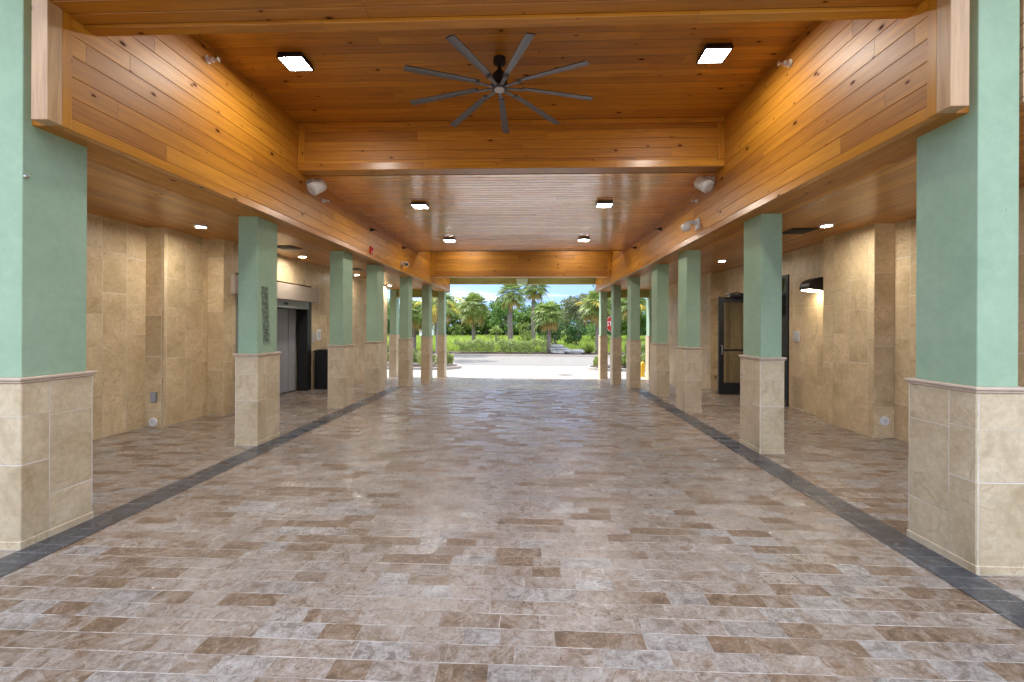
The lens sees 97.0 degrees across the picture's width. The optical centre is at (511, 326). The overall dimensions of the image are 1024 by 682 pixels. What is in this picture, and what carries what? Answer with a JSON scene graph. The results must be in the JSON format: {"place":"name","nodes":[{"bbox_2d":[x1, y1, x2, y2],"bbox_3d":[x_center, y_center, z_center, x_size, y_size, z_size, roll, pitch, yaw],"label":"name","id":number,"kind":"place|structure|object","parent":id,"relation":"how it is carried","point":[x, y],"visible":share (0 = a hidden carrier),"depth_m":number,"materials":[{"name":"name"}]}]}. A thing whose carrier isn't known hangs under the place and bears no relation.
{"place":"outdoors","nodes":[
{"label":"outdoors","id":0,"kind":"place"},
{"bbox_2d":[388,356,609,366],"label":"road","id":1,"kind":"structure","parent":0,"point":[523,361],"depth_m":26.68,"materials":[{"name":"grey asphalt"}]},
{"bbox_2d":[387,351,625,354],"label":"planting bed","id":2,"kind":"object","parent":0,"point":[525,353],"visible":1,"depth_m":32.80,"materials":[{"name":"green plant"}]},
{"bbox_2d":[399,299,435,351],"bbox_3d":[-7.398,-0.047,34.427,3.190,4.156,2.943,0,0,2],"label":"palm tree","id":3,"kind":"object","parent":2,"relation":"on","point":[416,321],"visible":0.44,"depth_m":33.87,"materials":[{"name":"green plant"}]},
{"bbox_2d":[418,292,457,353],"bbox_3d":[-5.252,-0.382,32.122,3.249,4.833,3.250,0,0,2],"label":"palm tree","id":4,"kind":"object","parent":2,"relation":"on","point":[450,311],"visible":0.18,"depth_m":32.09,"materials":[{"name":"green plant"}]},
{"bbox_2d":[453,337,546,352],"bbox_3d":[-0.875,1.423,33.265,6.913,1.271,1.229,0,0,2],"label":"hedge","id":5,"kind":"object","parent":2,"relation":"on","point":[512,341],"visible":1,"depth_m":33.03,"materials":[{"name":"green plant"}]},
{"bbox_2d":[530,299,566,352],"bbox_3d":[2.672,0.005,33.815,2.818,4.144,2.810,0,0,20],"label":"palm tree","id":6,"kind":"object","parent":2,"relation":"on","point":[547,318],"visible":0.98,"depth_m":33.37,"materials":[{"name":"green plant"}]},
{"bbox_2d":[549,347,568,353],"bbox_3d":[3.487,1.797,33.486,1.518,0.421,1.196,0,0,2],"label":"boulder","id":7,"kind":"object","parent":2,"relation":"on","point":[558,350],"visible":0.87,"depth_m":32.96,"materials":[{"name":"grey stone"}]},
{"bbox_2d":[551,344,563,347],"bbox_3d":[3.330,1.491,34.220,1.215,0.225,0.945,0,0,2],"label":"boulder","id":8,"kind":"object","parent":7,"relation":"on","point":[556,345],"visible":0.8,"depth_m":33.79,"materials":[{"name":"grey stone"}]},
{"bbox_2d":[564,349,583,353],"bbox_3d":[4.525,1.885,33.030,1.630,0.380,1.168,0,0,2],"label":"boulder","id":9,"kind":"object","parent":2,"relation":"on","point":[575,351],"visible":0.81,"depth_m":32.57,"materials":[{"name":"grey stone"}]},
{"bbox_2d":[580,342,597,352],"bbox_3d":[5.616,1.515,33.257,1.704,1.000,1.736,0,0,2],"label":"spiky bush","id":10,"kind":"object","parent":2,"relation":"on","point":[588,349],"visible":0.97,"depth_m":33.04,"materials":[{"name":"green plant"}]},
{"bbox_2d":[574,289,622,353],"bbox_3d":[6.007,-0.325,33.594,3.549,4.813,3.700,0,0,-44],"label":"palm tree","id":11,"kind":"object","parent":2,"relation":"on","point":[593,298],"visible":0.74,"depth_m":33.09,"materials":[{"name":"green plant"}]},
{"bbox_2d":[624,343,645,353],"bbox_3d":[11.847,1.612,33.142,7.253,1.003,1.217,0,0,2],"label":"hedge","id":12,"kind":"object","parent":2,"relation":"on","point":[642,348],"visible":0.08,"depth_m":33.01,"materials":[{"name":"green plant"}]},
{"bbox_2d":[0,377,1023,681],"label":"floor","id":13,"kind":"structure","parent":0,"point":[518,531],"depth_m":2.89,"materials":[{"name":"stone"}]},
{"bbox_2d":[0,0,97,550],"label":"column","id":14,"kind":"structure","parent":13,"relation":"on","point":[46,412],"depth_m":3.12,"materials":[{"name":"green paint"}]},
{"bbox_2d":[0,386,407,576],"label":"floor border","id":15,"kind":"object","parent":13,"relation":"on","point":[16,560],"visible":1,"depth_m":3.83,"materials":[{"name":"tile"}]},
{"bbox_2d":[86,213,387,439],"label":"stone wall","id":16,"kind":"structure","parent":13,"relation":"on","point":[161,312],"depth_m":6.70,"materials":[{"name":"stone"}]},
{"bbox_2d":[149,418,156,425],"bbox_3d":[-5.263,1.406,6.637,0.128,0.128,0.020,0,0,2],"label":"drain cover","id":17,"kind":"object","parent":16,"relation":"attached to","point":[152,421],"visible":1,"depth_m":6.63,"materials":[{"name":"white plastic"}]},
{"bbox_2d":[150,392,156,402],"bbox_3d":[-5.242,1.041,6.627,0.090,0.150,0.038,0,0,2],"label":"wall outlet","id":18,"kind":"object","parent":16,"relation":"attached to","point":[153,397],"depth_m":6.61,"materials":[{"name":"grey metal"}]},
{"bbox_2d":[230,274,318,393],"bbox_3d":[-5.142,0.277,9.265,0.980,2.400,3.100,0,0,2],"label":"sliding door","id":19,"kind":"structure","parent":16,"relation":"attached to","point":[291,298],"depth_m":10.11,"materials":[{"name":"grey metal"}]},
{"bbox_2d":[277,308,287,393],"bbox_3d":[-5.020,0.537,9.590,0.040,1.840,0.960,0,0,2],"label":"door panel","id":20,"kind":"structure","parent":19,"relation":"in","point":[282,314],"depth_m":9.89,"materials":[{"name":"grey metal"}]},
{"bbox_2d":[287,309,295,391],"bbox_3d":[-4.970,0.538,10.221,0.040,1.840,0.295,0,0,2],"label":"door panel","id":21,"kind":"structure","parent":19,"relation":"in","point":[291,312],"depth_m":10.19,"materials":[{"name":"grey metal"}]},
{"bbox_2d":[312,332,314,341],"bbox_3d":[-4.663,0.259,10.656,0.026,0.240,0.100,0,0,2],"label":"push button","id":22,"kind":"object","parent":16,"relation":"attached to","point":[313,336],"visible":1,"depth_m":10.63,"materials":[{"name":"grey plastic"}]},
{"bbox_2d":[316,329,320,339],"bbox_3d":[-4.652,0.209,10.916,0.026,0.260,0.200,0,0,2],"label":"card reader","id":23,"kind":"object","parent":16,"relation":"attached to","point":[318,334],"visible":1,"depth_m":10.87,"materials":[{"name":"white plastic"}]},
{"bbox_2d":[87,0,1023,289],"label":"portico roof","id":24,"kind":"structure","parent":16,"relation":"on","point":[647,70],"depth_m":5.50,"materials":[{"name":"brown wood"}]},
{"bbox_2d":[193,224,207,228],"bbox_3d":[-4.446,-1.425,6.475,0.180,0.029,0.180,0,0,2],"label":"downlight","id":25,"kind":"object","parent":24,"relation":"attached to","point":[200,226],"visible":1,"depth_m":6.44,"materials":[{"name":"white plastic"}]},
{"bbox_2d":[31,0,449,291],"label":"timber beam","id":26,"kind":"structure","parent":24,"relation":"attached to","point":[178,115],"depth_m":4.26,"materials":[{"name":"brown wood"}]},
{"bbox_2d":[205,55,219,63],"bbox_3d":[-2.942,-2.623,4.463,0.117,0.080,0.080,0,0,2],"label":"sprinkler head","id":27,"kind":"object","parent":26,"relation":"attached to","point":[209,60],"visible":1,"depth_m":4.45},
{"bbox_2d":[306,178,326,195],"bbox_3d":[-2.813,-1.992,6.498,0.230,0.261,0.266,0,0,26],"label":"loudspeaker","id":28,"kind":"object","parent":26,"relation":"attached to","point":[317,186],"visible":1,"depth_m":6.42,"materials":[{"name":"white plastic"}]},
{"bbox_2d":[401,261,408,266],"bbox_3d":[-2.650,-1.539,11.199,0.184,0.152,0.248,0,0,-18],"label":"security camera","id":29,"kind":"object","parent":26,"relation":"attached to","point":[405,263],"visible":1,"depth_m":11.16,"materials":[{"name":"grey plastic"}]},
{"bbox_2d":[277,245,301,249],"bbox_3d":[-4.104,-1.428,8.272,0.380,0.019,0.380,0,0,2],"label":"air vent","id":30,"kind":"object","parent":24,"relation":"attached to","point":[290,247],"visible":0.87,"depth_m":8.29,"materials":[{"name":"brown metal"}]},
{"bbox_2d":[276,52,313,71],"bbox_3d":[-2.249,-2.752,4.715,0.264,0.055,0.264,0,0,2],"label":"ceiling light","id":31,"kind":"object","parent":24,"relation":"attached to","point":[294,61],"visible":1,"depth_m":4.67,"materials":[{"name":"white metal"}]},
{"bbox_2d":[411,202,428,208],"bbox_3d":[-1.603,-2.109,7.911,0.264,0.055,0.264,0,0,2],"label":"ceiling light","id":32,"kind":"object","parent":24,"relation":"attached to","point":[419,205],"visible":1,"depth_m":7.84,"materials":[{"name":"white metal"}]},
{"bbox_2d":[443,238,455,241],"bbox_3d":[-1.526,-2.108,11.071,0.264,0.055,0.264,0,0,2],"label":"ceiling light","id":33,"kind":"object","parent":24,"relation":"attached to","point":[449,239],"visible":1,"depth_m":11.02,"materials":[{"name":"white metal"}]},
{"bbox_2d":[50,0,922,35],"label":"cross beam","id":34,"kind":"structure","parent":24,"relation":"attached to","point":[132,17],"depth_m":3.08,"materials":[{"name":"brown wood"}]},
{"bbox_2d":[403,33,592,132],"bbox_3d":[-0.126,-2.589,4.710,1.954,0.362,1.930,0,0,2],"label":"ceiling fan","id":35,"kind":"object","parent":24,"relation":"hanging from","point":[498,80],"visible":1,"depth_m":4.62,"materials":[{"name":"grey plastic"}]},
{"bbox_2d":[298,117,724,175],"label":"cross beam","id":36,"kind":"structure","parent":24,"relation":"attached to","point":[644,145],"depth_m":6.11,"materials":[{"name":"brown wood"}]},
{"bbox_2d":[431,251,611,277],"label":"cross beam","id":37,"kind":"structure","parent":24,"relation":"attached to","point":[520,264],"depth_m":14.42,"materials":[{"name":"brown wood"}]},
{"bbox_2d":[396,278,648,297],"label":"end lintel","id":38,"kind":"structure","parent":24,"relation":"attached to","point":[523,281],"depth_m":17.93,"materials":[{"name":"paint"}]},
{"bbox_2d":[578,237,589,241],"bbox_3d":[1.732,-2.094,10.940,0.264,0.055,0.264,0,0,2],"label":"ceiling light","id":39,"kind":"object","parent":24,"relation":"attached to","point":[583,239],"visible":1,"depth_m":10.82,"materials":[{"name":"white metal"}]},
{"bbox_2d":[595,201,612,207],"bbox_3d":[1.584,-2.094,7.783,0.264,0.055,0.264,0,0,2],"label":"ceiling light","id":40,"kind":"object","parent":24,"relation":"attached to","point":[604,204],"visible":1,"depth_m":7.72,"materials":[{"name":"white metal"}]},
{"bbox_2d":[696,43,733,63],"bbox_3d":[2.027,-2.732,4.543,0.264,0.055,0.264,0,0,2],"label":"ceiling light","id":41,"kind":"object","parent":24,"relation":"attached to","point":[714,53],"visible":1,"depth_m":4.50,"materials":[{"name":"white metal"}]},
{"bbox_2d":[595,0,969,291],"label":"timber beam","id":42,"kind":"structure","parent":24,"relation":"attached to","point":[837,105],"depth_m":3.98,"materials":[{"name":"brown wood"}]},
{"bbox_2d":[681,217,699,231],"bbox_3d":[2.704,-1.538,6.897,0.265,0.200,0.150,0,0,2],"label":"security camera","id":43,"kind":"object","parent":42,"relation":"attached to","point":[686,226],"visible":1,"depth_m":6.86,"materials":[{"name":"grey plastic"}]},
{"bbox_2d":[694,175,714,192],"bbox_3d":[2.708,-1.987,6.355,0.230,0.261,0.266,0,0,-22],"label":"loudspeaker","id":44,"kind":"object","parent":42,"relation":"attached to","point":[703,183],"visible":1,"depth_m":6.28,"materials":[{"name":"white plastic"}]},
{"bbox_2d":[777,59,792,67],"bbox_3d":[2.686,-2.588,4.466,0.117,0.080,0.080,0,0,2],"label":"sprinkler head","id":45,"kind":"object","parent":42,"relation":"attached to","point":[788,63],"visible":1,"depth_m":4.45},
{"bbox_2d":[782,228,819,233],"bbox_3d":[4.208,-1.391,6.666,0.380,0.019,0.380,0,0,2],"label":"air vent","id":46,"kind":"object","parent":24,"relation":"attached to","point":[798,230],"visible":0.99,"depth_m":6.59,"materials":[{"name":"brown metal"}]},
{"bbox_2d":[819,223,833,227],"bbox_3d":[4.321,-1.385,6.231,0.180,0.029,0.180,0,0,2],"label":"downlight","id":47,"kind":"object","parent":24,"relation":"attached to","point":[824,225],"visible":1,"depth_m":6.20,"materials":[{"name":"white plastic"}]},
{"bbox_2d":[233,216,281,445],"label":"column","id":48,"kind":"structure","parent":13,"relation":"on","point":[257,376],"depth_m":5.64,"materials":[{"name":"green paint"}]},
{"bbox_2d":[313,349,327,388],"bbox_3d":[-4.345,1.016,11.004,0.570,0.930,0.820,0,0,2],"label":"waste bin","id":49,"kind":"object","parent":13,"relation":"on","point":[321,368],"visible":0.3,"depth_m":10.61,"materials":[{"name":"black plastic"}]},
{"bbox_2d":[326,251,354,407],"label":"column","id":50,"kind":"structure","parent":13,"relation":"on","point":[341,370],"depth_m":8.22,"materials":[{"name":"green paint"}]},
{"bbox_2d":[364,265,385,392],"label":"column","id":51,"kind":"structure","parent":13,"relation":"on","point":[374,362],"depth_m":10.06,"materials":[{"name":"green paint"}]},
{"bbox_2d":[398,277,413,385],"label":"column","id":52,"kind":"structure","parent":13,"relation":"on","point":[405,358],"depth_m":12.60,"materials":[{"name":"green paint"}]},
{"bbox_2d":[420,285,432,382],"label":"column","id":53,"kind":"structure","parent":13,"relation":"on","point":[426,354],"depth_m":15.20,"materials":[{"name":"green paint"}]},
{"bbox_2d":[609,286,621,384],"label":"column","id":54,"kind":"structure","parent":13,"relation":"on","point":[615,354],"depth_m":14.94,"materials":[{"name":"green paint"}]},
{"bbox_2d":[625,277,641,387],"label":"column","id":55,"kind":"structure","parent":13,"relation":"on","point":[633,360],"depth_m":12.35,"materials":[{"name":"green paint"}]},
{"bbox_2d":[650,264,670,395],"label":"column","id":56,"kind":"structure","parent":13,"relation":"on","point":[659,363],"depth_m":9.80,"materials":[{"name":"green paint"}]},
{"bbox_2d":[675,250,702,412],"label":"column","id":57,"kind":"structure","parent":13,"relation":"on","point":[688,374],"depth_m":7.96,"materials":[{"name":"green paint"}]},
{"bbox_2d":[738,214,786,453],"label":"column","id":58,"kind":"structure","parent":13,"relation":"on","point":[762,359],"depth_m":5.38,"materials":[{"name":"green paint"}]},
{"bbox_2d":[634,389,1023,627],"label":"floor border","id":59,"kind":"object","parent":13,"relation":"on","point":[1006,604],"visible":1,"depth_m":3.28,"materials":[{"name":"tile"}]},
{"bbox_2d":[668,187,1023,442],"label":"stone wall","id":60,"kind":"structure","parent":13,"relation":"on","point":[852,359],"depth_m":6.68,"materials":[{"name":"stone"}]},
{"bbox_2d":[782,274,788,406],"bbox_3d":[5.554,0.275,9.314,0.630,2.500,1.520,0,0,2],"label":"door frame","id":61,"kind":"structure","parent":60,"relation":"attached to","point":[785,316],"depth_m":8.65,"materials":[{"name":"black metal"}]},
{"bbox_2d":[718,292,743,394],"bbox_3d":[4.952,0.375,9.931,0.820,2.254,0.116,0,0,2],"label":"glass door","id":62,"kind":"structure","parent":61,"relation":"attached to","point":[728,388],"depth_m":9.94,"materials":[{"name":"metal"}]},
{"bbox_2d":[793,331,799,341],"bbox_3d":[5.205,0.188,8.297,0.026,0.190,0.170,0,0,2],"label":"intercom panel","id":63,"kind":"object","parent":60,"relation":"attached to","point":[796,336],"depth_m":8.27,"materials":[{"name":"grey plastic"}]},
{"bbox_2d":[799,277,822,292],"bbox_3d":[5.049,-0.692,7.603,0.290,0.241,0.270,0,0,2],"label":"wall lamp","id":64,"kind":"object","parent":60,"relation":"attached to","point":[813,285],"visible":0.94,"depth_m":7.47,"materials":[{"name":"brown metal"}]},
{"bbox_2d":[880,416,888,425],"bbox_3d":[5.067,1.293,6.161,0.128,0.128,0.020,0,0,2],"label":"drain cover","id":65,"kind":"object","parent":60,"relation":"attached to","point":[884,420],"visible":1,"depth_m":6.16,"materials":[{"name":"white plastic"}]},
{"bbox_2d":[904,0,1023,575],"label":"column","id":66,"kind":"structure","parent":13,"relation":"on","point":[966,461],"depth_m":2.79,"materials":[{"name":"green paint"}]},
{"bbox_2d":[387,331,645,351],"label":"field","id":67,"kind":"structure","parent":0,"point":[504,335],"depth_m":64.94,"materials":[{"name":"green plant"}]},
{"bbox_2d":[387,297,399,332],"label":"broadleaf tree","id":68,"kind":"object","parent":67,"relation":"on","point":[388,321],"visible":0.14,"depth_m":64.52,"materials":[{"name":"green plant"}]},
{"bbox_2d":[420,322,434,335],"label":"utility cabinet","id":69,"kind":"object","parent":67,"relation":"on","point":[433,332],"visible":0.03,"depth_m":61.99,"materials":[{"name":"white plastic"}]},
{"bbox_2d":[418,295,452,334],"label":"broadleaf tree","id":70,"kind":"object","parent":67,"relation":"on","point":[448,331],"visible":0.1,"depth_m":65.68,"materials":[{"name":"green plant"}]},
{"bbox_2d":[413,293,464,334],"bbox_3d":[-4.431,-0.198,27.665,3.078,4.469,3.162,0,0,-34],"label":"palm tree","id":71,"kind":"object","parent":67,"relation":"on","point":[435,313],"visible":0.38,"depth_m":27.43,"materials":[{"name":"green plant"}]},
{"bbox_2d":[448,296,476,335],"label":"broadleaf tree","id":72,"kind":"object","parent":67,"relation":"on","point":[459,328],"visible":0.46,"depth_m":65.34,"materials":[{"name":"green plant"}]},
{"bbox_2d":[456,291,490,342],"bbox_3d":[-3.209,-0.505,38.142,3.333,4.993,3.437,0,0,2],"label":"palm tree","id":73,"kind":"object","parent":67,"relation":"on","point":[472,312],"visible":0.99,"depth_m":37.58,"materials":[{"name":"green plant"}]},
{"bbox_2d":[475,300,503,334],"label":"broadleaf tree","id":74,"kind":"object","parent":67,"relation":"on","point":[485,326],"visible":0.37,"depth_m":66.39,"materials":[{"name":"green plant"}]},
{"bbox_2d":[485,325,504,341],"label":"bush","id":75,"kind":"object","parent":67,"relation":"on","point":[496,330],"visible":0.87,"depth_m":44.16,"materials":[{"name":"green plant"}]},
{"bbox_2d":[486,302,520,335],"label":"broadleaf tree","id":76,"kind":"object","parent":67,"relation":"on","point":[499,312],"visible":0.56,"depth_m":63.51,"materials":[{"name":"green plant"}]},
{"bbox_2d":[494,285,526,348],"bbox_3d":[-0.049,-0.908,35.976,2.774,5.853,2.669,0,0,-19],"label":"palm tree","id":77,"kind":"object","parent":67,"relation":"on","point":[510,299],"visible":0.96,"depth_m":35.66,"materials":[{"name":"green plant"}]},
{"bbox_2d":[387,301,645,335],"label":"woods","id":78,"kind":"object","parent":67,"relation":"on","point":[642,332],"visible":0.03,"depth_m":68.06,"materials":[{"name":"green plant"}]},
{"bbox_2d":[516,321,531,343],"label":"bush","id":79,"kind":"object","parent":67,"relation":"on","point":[527,336],"visible":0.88,"depth_m":41.03,"materials":[{"name":"green plant"}]},
{"bbox_2d":[514,303,539,333],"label":"broadleaf tree","id":80,"kind":"object","parent":67,"relation":"on","point":[526,316],"visible":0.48,"depth_m":67.09,"materials":[{"name":"green plant"}]},
{"bbox_2d":[520,285,550,341],"bbox_3d":[1.976,-1.271,39.914,3.091,6.605,2.970,0,0,-41],"label":"palm tree","id":81,"kind":"object","parent":67,"relation":"on","point":[533,293],"visible":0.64,"depth_m":39.71,"materials":[{"name":"green plant"}]},
{"bbox_2d":[538,322,563,343],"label":"bush","id":82,"kind":"object","parent":67,"relation":"on","point":[556,333],"visible":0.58,"depth_m":42.89,"materials":[{"name":"green plant"}]},
{"bbox_2d":[556,293,594,335],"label":"broadleaf tree","id":83,"kind":"object","parent":67,"relation":"on","point":[569,307],"visible":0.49,"depth_m":48.72,"materials":[{"name":"green plant"}]},
{"bbox_2d":[563,320,587,344],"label":"bush","id":84,"kind":"object","parent":67,"relation":"on","point":[573,333],"visible":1,"depth_m":41.65,"materials":[{"name":"green plant"}]},
{"bbox_2d":[586,323,610,343],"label":"bush","id":85,"kind":"object","parent":67,"relation":"on","point":[592,333],"visible":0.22,"depth_m":43.78,"materials":[{"name":"green plant"}]},
{"bbox_2d":[586,285,610,339],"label":"broadleaf tree","id":86,"kind":"object","parent":67,"relation":"on","point":[592,331],"visible":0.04,"depth_m":51.94,"materials":[{"name":"green plant"}]},
{"bbox_2d":[621,301,645,334],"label":"broadleaf tree","id":87,"kind":"object","parent":67,"relation":"on","point":[624,324],"visible":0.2,"depth_m":52.79,"materials":[{"name":"green plant"}]},
{"bbox_2d":[621,298,646,321],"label":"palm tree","id":88,"kind":"object","parent":67,"relation":"on","point":[642,305],"visible":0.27,"depth_m":36.02,"materials":[{"name":"green plant"}]},
{"bbox_2d":[387,284,646,326],"label":"sky","id":89,"kind":"structure","parent":0,"point":[557,293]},
{"bbox_2d":[387,366,647,379],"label":"concrete apron","id":90,"kind":"object","parent":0,"point":[544,372],"visible":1,"depth_m":19.98,"materials":[{"name":"white concrete"}]},
{"bbox_2d":[389,290,398,376],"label":"column","id":91,"kind":"structure","parent":90,"relation":"on","point":[394,336],"depth_m":17.92,"materials":[{"name":"green paint"}]},
{"bbox_2d":[387,363,461,369],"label":"planter island","id":92,"kind":"structure","parent":90,"relation":"on","point":[416,366],"depth_m":21.82,"materials":[{"name":"concrete"}]},
{"bbox_2d":[413,348,417,362],"bbox_3d":[-5.129,1.490,22.239,1.095,1.021,1.001,0,0,2],"label":"shrub","id":93,"kind":"object","parent":92,"relation":"on","point":[414,357],"visible":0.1,"depth_m":22.32,"materials":[{"name":"green plant"}]},
{"bbox_2d":[416,350,436,364],"bbox_3d":[-4.170,1.526,21.740,0.966,0.959,0.903,0,0,13],"label":"shrub","id":94,"kind":"object","parent":92,"relation":"on","point":[419,358],"visible":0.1,"depth_m":21.80,"materials":[{"name":"green plant"}]},
{"bbox_2d":[436,350,453,364],"bbox_3d":[-3.287,1.571,22.007,0.930,0.877,0.851,0,0,2],"label":"shrub","id":95,"kind":"object","parent":92,"relation":"on","point":[450,358],"visible":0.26,"depth_m":22.04,"materials":[{"name":"green plant"}]},
{"bbox_2d":[437,292,446,377],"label":"column","id":96,"kind":"structure","parent":90,"relation":"on","point":[441,354],"depth_m":17.85,"materials":[{"name":"green paint"}]},
{"bbox_2d":[598,292,607,378],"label":"column","id":97,"kind":"structure","parent":90,"relation":"on","point":[602,355],"depth_m":17.59,"materials":[{"name":"green paint"}]},
{"bbox_2d":[586,365,625,371],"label":"planter island","id":98,"kind":"structure","parent":90,"relation":"on","point":[595,368],"depth_m":21.36,"materials":[{"name":"concrete"}]},
{"bbox_2d":[593,356,597,365],"bbox_3d":[4.231,1.709,21.815,0.671,0.668,0.794,0,0,2],"label":"shrub","id":99,"kind":"object","parent":98,"relation":"on","point":[595,361],"visible":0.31,"depth_m":21.77,"materials":[{"name":"green plant"}]},
{"bbox_2d":[607,316,610,330],"bbox_3d":[4.913,0.742,22.139,0.739,2.500,0.062,0,0,2],"label":"stop sign","id":100,"kind":"object","parent":98,"relation":"on","point":[609,323],"visible":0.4,"depth_m":22.12,"materials":[{"name":"red metal"}]},
{"bbox_2d":[621,353,625,367],"bbox_3d":[5.391,1.650,21.565,0.941,0.797,0.826,0,0,2],"label":"shrub","id":101,"kind":"object","parent":98,"relation":"on","point":[623,361],"visible":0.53,"depth_m":21.38,"materials":[{"name":"green plant"}]},
{"bbox_2d":[641,353,645,362],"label":"shrub","id":102,"kind":"object","parent":98,"relation":"on","point":[643,357],"visible":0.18,"depth_m":21.74,"materials":[{"name":"green plant"}]},
{"bbox_2d":[641,361,644,376],"bbox_3d":[5.349,1.744,18.543,0.280,0.660,0.279,0,0,-40],"label":"fire hydrant","id":103,"kind":"object","parent":90,"relation":"on","point":[642,369],"visible":0.69,"depth_m":18.46,"materials":[{"name":"yellow metal"}]},
{"bbox_2d":[645,290,651,379],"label":"column","id":104,"kind":"structure","parent":90,"relation":"on","point":[648,331],"depth_m":17.55,"materials":[{"name":"green paint"}]},
{"label":"ground","id":105,"kind":"structure","parent":0,"visible":0},
{"bbox_2d":[419,354,623,356],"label":"kerb","id":106,"kind":"structure","parent":105,"relation":"on","point":[520,355],"depth_m":31.25,"materials":[{"name":"concrete"}]}
]}

